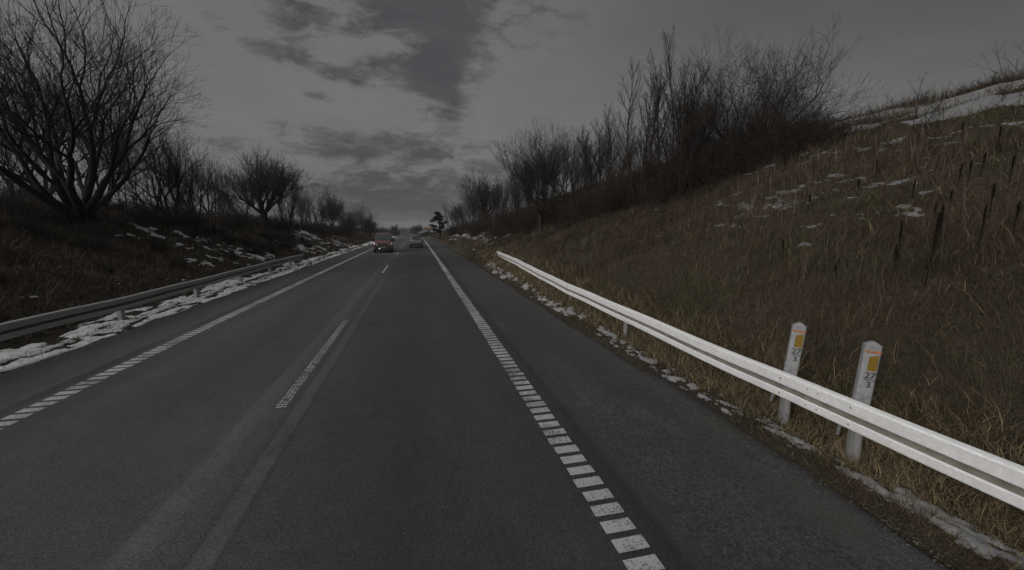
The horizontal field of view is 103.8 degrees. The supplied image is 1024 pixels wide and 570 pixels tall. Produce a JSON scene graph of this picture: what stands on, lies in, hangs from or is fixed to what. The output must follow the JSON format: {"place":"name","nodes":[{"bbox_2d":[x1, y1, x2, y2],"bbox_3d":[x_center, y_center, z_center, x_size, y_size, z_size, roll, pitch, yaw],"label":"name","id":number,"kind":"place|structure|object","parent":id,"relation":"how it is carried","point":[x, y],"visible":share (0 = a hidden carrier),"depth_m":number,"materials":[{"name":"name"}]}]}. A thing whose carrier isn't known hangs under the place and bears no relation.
{"place":"outdoors","nodes":[
{"label":"outdoors","id":0,"kind":"place"},
{"bbox_2d":[421,230,436,236],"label":"embankment","id":1,"kind":"structure","parent":0,"point":[426,233],"depth_m":160.10,"materials":[{"name":"soil"}]},
{"bbox_2d":[0,234,950,569],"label":"road","id":2,"kind":"structure","parent":0,"point":[402,430],"depth_m":4.68,"materials":[{"name":"asphalt"}]},
{"bbox_2d":[0,237,398,429],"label":"road marking","id":3,"kind":"object","parent":2,"relation":"on","point":[182,338],"visible":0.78,"depth_m":7.45,"materials":[{"name":"paint"}]},
{"bbox_2d":[276,320,347,407],"bbox_3d":[-4.024,1.381,8.605,0.149,0.004,5.757,-2,8,-13],"label":"road marking","id":4,"kind":"object","parent":2,"relation":"on","point":[323,351],"visible":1,"depth_m":7.42,"materials":[{"name":"paint"}]},
{"bbox_2d":[371,232,394,251],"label":"delivery van","id":5,"kind":"object","parent":2,"relation":"on","point":[382,240],"visible":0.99,"depth_m":42.43,"materials":[{"name":"red paint"}]},
{"bbox_2d":[408,236,423,247],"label":"hatchback car","id":6,"kind":"object","parent":2,"relation":"on","point":[415,240],"visible":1,"depth_m":52.35,"materials":[{"name":"silver metal"}]},
{"bbox_2d":[422,237,664,569],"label":"road marking","id":7,"kind":"object","parent":2,"relation":"on","point":[637,542],"visible":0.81,"depth_m":4.29,"materials":[{"name":"paint"}]},
{"bbox_2d":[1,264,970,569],"bbox_3d":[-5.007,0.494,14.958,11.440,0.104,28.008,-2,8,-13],"label":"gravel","id":8,"kind":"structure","parent":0,"point":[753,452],"depth_m":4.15,"materials":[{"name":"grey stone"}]},
{"bbox_2d":[0,67,1023,569],"bbox_3d":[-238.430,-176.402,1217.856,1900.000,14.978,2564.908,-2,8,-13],"label":"ground","id":9,"kind":"structure","parent":0,"point":[748,332],"depth_m":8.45,"materials":[{"name":"plant"}]},
{"bbox_2d":[0,106,66,197],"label":"bare tree","id":10,"kind":"object","parent":9,"relation":"on","point":[3,163],"visible":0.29,"depth_m":19.66,"materials":[{"name":"brown plant"}]},
{"bbox_2d":[0,312,96,342],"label":"grass","id":11,"kind":"structure","parent":9,"relation":"on","point":[7,319],"depth_m":9.60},
{"bbox_2d":[0,69,137,195],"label":"bare tree","id":12,"kind":"object","parent":9,"relation":"on","point":[45,171],"visible":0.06,"depth_m":21.18,"materials":[{"name":"brown plant"}]},
{"bbox_2d":[0,0,218,230],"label":"bare tree","id":13,"kind":"object","parent":9,"relation":"on","point":[69,196],"visible":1,"depth_m":16.18,"materials":[{"name":"brown plant"}]},
{"bbox_2d":[58,94,160,209],"bbox_3d":[-21.138,-7.325,22.088,3.738,7.265,6.426,-5,10,-33],"label":"bare tree","id":14,"kind":"object","parent":9,"relation":"on","point":[119,169],"visible":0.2,"depth_m":21.02,"materials":[{"name":"brown plant"}]},
{"bbox_2d":[95,130,149,224],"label":"bare tree","id":15,"kind":"object","parent":9,"relation":"on","point":[119,178],"visible":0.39,"depth_m":19.79,"materials":[{"name":"brown plant"}]},
{"bbox_2d":[78,130,180,220],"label":"bare tree","id":16,"kind":"object","parent":9,"relation":"on","point":[161,174],"visible":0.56,"depth_m":22.72,"materials":[{"name":"brown plant"}]},
{"bbox_2d":[116,145,149,221],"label":"bare tree","id":17,"kind":"object","parent":9,"relation":"on","point":[134,197],"visible":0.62,"depth_m":20.66,"materials":[{"name":"brown plant"}]},
{"bbox_2d":[108,196,182,227],"bbox_3d":[-19.669,-3.928,21.133,3.752,2.199,3.190,3,9,19],"label":"bare shrub","id":18,"kind":"object","parent":9,"relation":"on","point":[148,214],"visible":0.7,"depth_m":21.16,"materials":[{"name":"brown plant"}]},
{"bbox_2d":[75,95,217,227],"bbox_3d":[-20.680,-6.857,23.622,7.145,7.395,5.768,2,8,14],"label":"bare tree","id":19,"kind":"object","parent":9,"relation":"on","point":[176,204],"visible":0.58,"depth_m":23.91,"materials":[{"name":"brown plant"}]},
{"bbox_2d":[0,254,303,340],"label":"guardrail","id":20,"kind":"object","parent":9,"relation":"on","point":[26,325],"visible":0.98,"depth_m":10.98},
{"bbox_2d":[0,196,336,346],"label":"grass","id":21,"kind":"structure","parent":9,"relation":"on","point":[57,285],"depth_m":15.34,"materials":[{"name":"brown plant"}]},
{"bbox_2d":[156,135,198,227],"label":"bare tree","id":22,"kind":"object","parent":9,"relation":"on","point":[188,199],"visible":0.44,"depth_m":25.32,"materials":[{"name":"brown plant"}]},
{"bbox_2d":[141,130,217,227],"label":"bare tree","id":23,"kind":"object","parent":9,"relation":"on","point":[201,193],"visible":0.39,"depth_m":27.33,"materials":[{"name":"brown plant"}]},
{"bbox_2d":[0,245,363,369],"bbox_3d":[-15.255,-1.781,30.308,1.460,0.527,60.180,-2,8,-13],"label":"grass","id":24,"kind":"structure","parent":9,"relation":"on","point":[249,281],"depth_m":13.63,"materials":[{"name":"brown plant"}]},
{"bbox_2d":[0,167,369,283],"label":"undergrowth","id":25,"kind":"object","parent":9,"relation":"on","point":[24,196],"visible":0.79,"depth_m":18.64,"materials":[{"name":"brown plant"}]},
{"bbox_2d":[161,161,213,253],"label":"bare tree","id":26,"kind":"object","parent":9,"relation":"on","point":[180,201],"visible":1,"depth_m":20.52,"materials":[{"name":"brown plant"}]},
{"bbox_2d":[31,222,350,296],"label":"snow","id":27,"kind":"structure","parent":9,"relation":"on","point":[253,255],"depth_m":24.65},
{"bbox_2d":[0,236,396,371],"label":"snow","id":28,"kind":"structure","parent":9,"relation":"on","point":[82,330],"depth_m":10.95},
{"bbox_2d":[176,146,238,211],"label":"bare tree","id":29,"kind":"object","parent":9,"relation":"on","point":[209,209],"visible":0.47,"depth_m":32.42,"materials":[{"name":"brown plant"}]},
{"bbox_2d":[202,160,224,227],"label":"bare tree","id":30,"kind":"object","parent":9,"relation":"on","point":[212,206],"visible":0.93,"depth_m":28.25,"materials":[{"name":"brown plant"}]},
{"bbox_2d":[205,164,235,216],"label":"bare tree","id":31,"kind":"object","parent":9,"relation":"on","point":[226,192],"visible":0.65,"depth_m":34.42,"materials":[{"name":"brown plant"}]},
{"bbox_2d":[197,165,264,215],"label":"bare tree","id":32,"kind":"object","parent":9,"relation":"on","point":[238,186],"visible":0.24,"depth_m":40.24,"materials":[{"name":"brown plant"}]},
{"bbox_2d":[206,194,270,232],"bbox_3d":[-22.039,-5.834,31.885,4.460,3.331,5.246,5,9,29],"label":"bare shrub","id":33,"kind":"object","parent":9,"relation":"on","point":[244,217],"visible":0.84,"depth_m":32.09,"materials":[{"name":"brown plant"}]},
{"bbox_2d":[217,176,271,216],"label":"bare tree","id":34,"kind":"object","parent":9,"relation":"on","point":[244,195],"visible":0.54,"depth_m":37.75,"materials":[{"name":"brown plant"}]},
{"bbox_2d":[200,141,315,227],"bbox_3d":[-25.044,-10.050,40.562,8.857,9.301,9.643,-2,8,-14],"label":"bare tree","id":35,"kind":"object","parent":9,"relation":"on","point":[255,174],"visible":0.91,"depth_m":39.80,"materials":[{"name":"brown plant"}]},
{"bbox_2d":[271,163,299,234],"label":"bare tree","id":36,"kind":"object","parent":9,"relation":"on","point":[290,215],"visible":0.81,"depth_m":41.15,"materials":[{"name":"brown plant"}]},
{"bbox_2d":[279,162,301,230],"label":"bare tree","id":37,"kind":"object","parent":9,"relation":"on","point":[291,196],"visible":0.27,"depth_m":46.45,"materials":[{"name":"brown plant"}]},
{"bbox_2d":[292,187,305,230],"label":"bare tree","id":38,"kind":"object","parent":9,"relation":"on","point":[300,214],"visible":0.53,"depth_m":50.11,"materials":[{"name":"brown plant"}]},
{"bbox_2d":[289,188,319,221],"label":"bare tree","id":39,"kind":"object","parent":9,"relation":"on","point":[307,213],"visible":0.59,"depth_m":53.84,"materials":[{"name":"brown plant"}]},
{"bbox_2d":[293,179,338,222],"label":"bare tree","id":40,"kind":"object","parent":9,"relation":"on","point":[306,207],"visible":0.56,"depth_m":63.36,"materials":[{"name":"brown plant"}]},
{"bbox_2d":[312,196,326,235],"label":"bare tree","id":41,"kind":"object","parent":9,"relation":"on","point":[321,219],"visible":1,"depth_m":54.65,"materials":[{"name":"brown plant"}]},
{"bbox_2d":[308,188,348,225],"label":"bushy tree","id":42,"kind":"object","parent":9,"relation":"on","point":[333,213],"visible":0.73,"depth_m":81.07,"materials":[{"name":"brown plant"}]},
{"bbox_2d":[335,206,347,239],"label":"bare tree","id":43,"kind":"object","parent":9,"relation":"on","point":[340,222],"visible":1,"depth_m":55.40,"materials":[{"name":"brown plant"}]},
{"bbox_2d":[334,212,358,236],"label":"bushy tree","id":44,"kind":"object","parent":9,"relation":"on","point":[349,224],"visible":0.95,"depth_m":73.66,"materials":[{"name":"brown plant"}]},
{"bbox_2d":[339,200,377,229],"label":"bushy tree","id":45,"kind":"object","parent":9,"relation":"on","point":[358,214],"visible":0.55,"depth_m":367.68,"materials":[{"name":"brown plant"}]},
{"bbox_2d":[354,214,382,237],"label":"bushy tree","id":46,"kind":"object","parent":9,"relation":"on","point":[370,227],"visible":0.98,"depth_m":93.12,"materials":[{"name":"brown plant"}]},
{"bbox_2d":[304,224,445,234],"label":"woodland","id":47,"kind":"object","parent":9,"relation":"on","point":[394,232],"visible":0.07,"depth_m":219.55,"materials":[{"name":"brown plant"}]},
{"bbox_2d":[186,193,576,258],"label":"grass","id":48,"kind":"structure","parent":9,"relation":"on","point":[436,236],"depth_m":48.31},
{"bbox_2d":[413,223,422,232],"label":"tree","id":49,"kind":"object","parent":9,"relation":"on","point":[419,228],"visible":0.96,"depth_m":225.84,"materials":[{"name":"brown plant"}]},
{"bbox_2d":[429,211,448,238],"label":"pine tree","id":50,"kind":"object","parent":9,"relation":"on","point":[438,217],"visible":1,"depth_m":85.40,"materials":[{"name":"green plant"}]},
{"bbox_2d":[441,201,467,230],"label":"bare tree","id":51,"kind":"object","parent":9,"relation":"on","point":[452,222],"visible":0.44,"depth_m":88.20,"materials":[{"name":"brown plant"}]},
{"bbox_2d":[448,201,472,229],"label":"bare tree","id":52,"kind":"object","parent":9,"relation":"on","point":[454,215],"visible":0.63,"depth_m":82.14,"materials":[{"name":"brown plant"}]},
{"bbox_2d":[451,192,480,222],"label":"bare tree","id":53,"kind":"object","parent":9,"relation":"on","point":[458,211],"visible":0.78,"depth_m":73.17,"materials":[{"name":"brown plant"}]},
{"bbox_2d":[461,194,477,222],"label":"bare tree","id":54,"kind":"object","parent":9,"relation":"on","point":[468,212],"visible":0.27,"depth_m":76.88,"materials":[{"name":"brown plant"}]},
{"bbox_2d":[447,233,510,250],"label":"snow","id":55,"kind":"structure","parent":9,"relation":"on","point":[474,238],"depth_m":46.72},
{"bbox_2d":[467,186,495,225],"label":"bare tree","id":56,"kind":"object","parent":9,"relation":"on","point":[474,213],"visible":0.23,"depth_m":62.65,"materials":[{"name":"brown plant"}]},
{"bbox_2d":[455,168,508,217],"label":"bare tree","id":57,"kind":"object","parent":9,"relation":"on","point":[483,193],"visible":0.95,"depth_m":50.99,"materials":[{"name":"brown plant"}]},
{"bbox_2d":[492,177,509,215],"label":"bare tree","id":58,"kind":"object","parent":9,"relation":"on","point":[505,198],"visible":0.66,"depth_m":52.01,"materials":[{"name":"brown plant"}]},
{"bbox_2d":[493,178,520,213],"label":"bare tree","id":59,"kind":"object","parent":9,"relation":"on","point":[506,192],"visible":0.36,"depth_m":63.74,"materials":[{"name":"brown plant"}]},
{"bbox_2d":[504,174,525,207],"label":"bare tree","id":60,"kind":"object","parent":9,"relation":"on","point":[516,189],"visible":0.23,"depth_m":55.85,"materials":[{"name":"brown plant"}]},
{"bbox_2d":[505,160,525,214],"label":"bare tree","id":61,"kind":"object","parent":9,"relation":"on","point":[515,194],"visible":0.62,"depth_m":42.08,"materials":[{"name":"brown plant"}]},
{"bbox_2d":[512,152,545,212],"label":"bare tree","id":62,"kind":"object","parent":9,"relation":"on","point":[522,172],"visible":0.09,"depth_m":45.53,"materials":[{"name":"brown plant"}]},
{"bbox_2d":[523,168,535,209],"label":"bare tree","id":63,"kind":"object","parent":9,"relation":"on","point":[527,199],"visible":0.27,"depth_m":44.51,"materials":[{"name":"brown plant"}]},
{"bbox_2d":[485,117,597,232],"bbox_3d":[1.749,-7.260,26.497,7.056,7.988,6.848,-7,11,-41],"label":"bare tree","id":64,"kind":"object","parent":9,"relation":"on","point":[544,170],"visible":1,"depth_m":26.49,"materials":[{"name":"brown plant"}]},
{"bbox_2d":[537,142,559,203],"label":"bare tree","id":65,"kind":"object","parent":9,"relation":"on","point":[554,191],"visible":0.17,"depth_m":36.67,"materials":[{"name":"brown plant"}]},
{"bbox_2d":[531,147,570,200],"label":"bare tree","id":66,"kind":"object","parent":9,"relation":"on","point":[557,172],"visible":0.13,"depth_m":41.60,"materials":[{"name":"brown plant"}]},
{"bbox_2d":[545,126,604,196],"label":"bare tree","id":67,"kind":"object","parent":9,"relation":"on","point":[570,171],"visible":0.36,"depth_m":34.05,"materials":[{"name":"brown plant"}]},
{"bbox_2d":[569,143,581,190],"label":"bare tree","id":68,"kind":"object","parent":9,"relation":"on","point":[575,171],"visible":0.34,"depth_m":39.15,"materials":[{"name":"brown plant"}]},
{"bbox_2d":[574,133,601,194],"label":"bare tree","id":69,"kind":"object","parent":9,"relation":"on","point":[584,170],"visible":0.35,"depth_m":31.13,"materials":[{"name":"brown plant"}]},
{"bbox_2d":[574,100,626,191],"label":"bare tree","id":70,"kind":"object","parent":9,"relation":"on","point":[591,166],"visible":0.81,"depth_m":28.75,"materials":[{"name":"brown plant"}]},
{"bbox_2d":[575,117,642,177],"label":"bare tree","id":71,"kind":"object","parent":9,"relation":"on","point":[625,145],"visible":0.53,"depth_m":28.28,"materials":[{"name":"brown plant"}]},
{"bbox_2d":[566,159,653,215],"bbox_3d":[5.584,-5.572,22.749,5.310,3.372,4.514,4,9,25],"label":"bare shrub","id":72,"kind":"object","parent":9,"relation":"on","point":[606,192],"visible":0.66,"depth_m":22.56,"materials":[{"name":"brown plant"}]},
{"bbox_2d":[593,129,626,180],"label":"bare tree","id":73,"kind":"object","parent":9,"relation":"on","point":[611,154],"visible":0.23,"depth_m":33.34,"materials":[{"name":"brown plant"}]},
{"bbox_2d":[598,125,668,188],"bbox_3d":[8.087,-7.391,23.868,5.749,4.867,4.887,-5,10,-31],"label":"bare shrub","id":74,"kind":"object","parent":9,"relation":"on","point":[630,163],"visible":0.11,"depth_m":24.08,"materials":[{"name":"brown plant"}]},
{"bbox_2d":[610,58,672,206],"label":"tall bare tree","id":75,"kind":"object","parent":9,"relation":"on","point":[645,153],"visible":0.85,"depth_m":21.19,"materials":[{"name":"brown plant"}]},
{"bbox_2d":[643,25,707,201],"bbox_3d":[7.916,-8.029,19.543,3.201,8.317,2.888,3,9,18],"label":"tall bare tree","id":76,"kind":"object","parent":9,"relation":"on","point":[658,113],"visible":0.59,"depth_m":19.59,"materials":[{"name":"brown plant"}]},
{"bbox_2d":[445,70,907,240],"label":"undergrowth","id":77,"kind":"object","parent":9,"relation":"on","point":[560,212],"visible":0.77,"depth_m":20.90,"materials":[{"name":"brown plant"}]},
{"bbox_2d":[660,56,716,198],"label":"tall bare tree","id":78,"kind":"object","parent":9,"relation":"on","point":[682,154],"visible":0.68,"depth_m":18.84,"materials":[{"name":"brown plant"}]},
{"bbox_2d":[668,132,736,188],"bbox_3d":[9.294,-5.925,19.063,3.701,3.016,4.354,0,8,1],"label":"bare shrub","id":79,"kind":"object","parent":9,"relation":"on","point":[700,167],"visible":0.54,"depth_m":18.59,"materials":[{"name":"brown plant"}]},
{"bbox_2d":[682,62,746,157],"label":"bare tree","id":80,"kind":"object","parent":9,"relation":"on","point":[718,101],"visible":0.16,"depth_m":20.89,"materials":[{"name":"brown plant"}]},
{"bbox_2d":[629,33,805,198],"bbox_3d":[10.008,-7.640,19.184,7.865,7.656,6.423,5,10,33],"label":"bushy tree","id":81,"kind":"object","parent":9,"relation":"on","point":[734,104],"visible":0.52,"depth_m":18.43,"materials":[{"name":"brown plant"}]},
{"bbox_2d":[704,97,769,162],"bbox_3d":[10.521,-7.338,19.816,3.357,3.761,3.949,-1,8,-5],"label":"bare shrub","id":82,"kind":"object","parent":9,"relation":"on","point":[732,136],"visible":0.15,"depth_m":19.07,"materials":[{"name":"brown plant"}]},
{"bbox_2d":[468,245,1023,569],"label":"grass","id":83,"kind":"structure","parent":9,"relation":"on","point":[803,430],"depth_m":4.75,"materials":[{"name":"plant"}]},
{"bbox_2d":[486,262,1023,569],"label":"snow","id":84,"kind":"structure","parent":9,"relation":"on","point":[971,539],"depth_m":3.94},
{"bbox_2d":[497,251,1023,510],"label":"guardrail","id":85,"kind":"object","parent":9,"relation":"on","point":[999,478],"visible":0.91,"depth_m":4.56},
{"bbox_2d":[770,322,806,400],"bbox_3d":[3.765,1.070,5.483,0.250,1.169,0.108,9,11,26],"label":"kilometre marker","id":86,"kind":"object","parent":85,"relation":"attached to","point":[795,347],"visible":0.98,"depth_m":5.39,"materials":[{"name":"white plastic"}]},
{"bbox_2d":[836,340,882,434],"bbox_3d":[3.966,1.202,4.603,0.250,1.169,0.108,7,10,20],"label":"kilometre marker","id":87,"kind":"object","parent":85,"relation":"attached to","point":[867,369],"visible":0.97,"depth_m":4.52,"materials":[{"name":"white plastic"}]},
{"bbox_2d":[506,82,1023,341],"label":"dead stems","id":88,"kind":"object","parent":9,"relation":"on","point":[807,185],"visible":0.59,"depth_m":11.25,"materials":[{"name":"brown plant"}]},
{"bbox_2d":[644,10,889,172],"bbox_3d":[10.905,-8.323,18.527,9.680,8.218,7.906,6,10,36],"label":"bushy tree","id":89,"kind":"object","parent":9,"relation":"on","point":[715,127],"visible":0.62,"depth_m":17.63,"materials":[{"name":"brown plant"}]},
{"bbox_2d":[723,45,836,159],"bbox_3d":[11.843,-7.973,17.640,4.251,5.444,5.001,7,11,40],"label":"bushy tree","id":90,"kind":"object","parent":9,"relation":"on","point":[771,111],"visible":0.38,"depth_m":17.62,"materials":[{"name":"brown plant"}]},
{"bbox_2d":[616,125,979,245],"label":"snow","id":91,"kind":"structure","parent":9,"relation":"on","point":[915,214],"depth_m":11.55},
{"bbox_2d":[759,93,838,148],"bbox_3d":[11.884,-6.806,16.781,2.421,2.712,2.848,-6,10,-36],"label":"bare shrub","id":92,"kind":"object","parent":9,"relation":"on","point":[792,132],"visible":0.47,"depth_m":16.49,"materials":[{"name":"brown plant"}]},
{"bbox_2d":[585,79,1023,194],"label":"snow","id":93,"kind":"structure","parent":9,"relation":"on","point":[1009,99],"depth_m":12.49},
{"bbox_2d":[798,108,844,140],"bbox_3d":[12.592,-6.436,16.085,1.943,1.645,1.652,-5,10,-32],"label":"bare shrub","id":94,"kind":"object","parent":9,"relation":"on","point":[823,126],"visible":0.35,"depth_m":16.16,"materials":[{"name":"brown plant"}]},
{"bbox_2d":[867,93,897,126],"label":"sapling","id":95,"kind":"object","parent":9,"relation":"on","point":[880,111],"visible":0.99,"depth_m":13.93,"materials":[{"name":"brown plant"}]},
{"bbox_2d":[897,220,902,260],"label":"dead stalk","id":96,"kind":"object","parent":9,"relation":"on","point":[900,232],"visible":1,"depth_m":7.29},
{"bbox_2d":[903,72,950,133],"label":"sapling","id":97,"kind":"object","parent":9,"relation":"on","point":[925,105],"visible":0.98,"depth_m":12.17,"materials":[{"name":"brown plant"}]},
{"bbox_2d":[925,212,940,284],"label":"dead stalk","id":98,"kind":"object","parent":9,"relation":"on","point":[936,225],"visible":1,"depth_m":6.40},
{"bbox_2d":[933,213,941,255],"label":"dead stalk","id":99,"kind":"object","parent":9,"relation":"on","point":[938,227],"visible":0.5,"depth_m":7.04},
{"bbox_2d":[927,90,950,114],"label":"sapling","id":100,"kind":"object","parent":9,"relation":"on","point":[940,104],"visible":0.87,"depth_m":12.37,"materials":[{"name":"brown plant"}]},
{"bbox_2d":[938,205,944,245],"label":"dead stalk","id":101,"kind":"object","parent":9,"relation":"on","point":[943,209],"visible":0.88,"depth_m":7.14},
{"bbox_2d":[931,43,1023,98],"bbox_3d":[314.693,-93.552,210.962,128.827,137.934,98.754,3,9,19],"label":"bare tree","id":102,"kind":"object","parent":9,"relation":"on","point":[1000,72],"depth_m":222.19,"materials":[{"name":"brown plant"}]},
{"bbox_2d":[978,205,987,247],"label":"dead stalk","id":103,"kind":"object","parent":9,"relation":"on","point":[984,215],"visible":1,"depth_m":6.56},
{"bbox_2d":[988,183,995,218],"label":"dead stalk","id":104,"kind":"object","parent":9,"relation":"on","point":[993,192],"visible":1,"depth_m":7.07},
{"bbox_2d":[997,78,1017,100],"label":"sapling","id":105,"kind":"object","parent":9,"relation":"on","point":[1005,88],"visible":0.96,"depth_m":10.99,"materials":[{"name":"brown plant"}]},
{"bbox_2d":[1008,155,1015,182],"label":"dead stalk","id":106,"kind":"object","parent":9,"relation":"on","point":[1013,161],"visible":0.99,"depth_m":7.77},
{"bbox_2d":[1011,201,1021,237],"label":"dead stalk","id":107,"kind":"object","parent":9,"relation":"on","point":[1018,209],"visible":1,"depth_m":6.37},
{"bbox_2d":[0,0,1023,227],"label":"sky","id":108,"kind":"structure","parent":0,"point":[390,103],"materials":[{"name":"grey"}]},
{"bbox_2d":[893,244,898,270],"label":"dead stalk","id":109,"kind":"object","parent":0,"point":[896,250],"visible":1,"depth_m":7.11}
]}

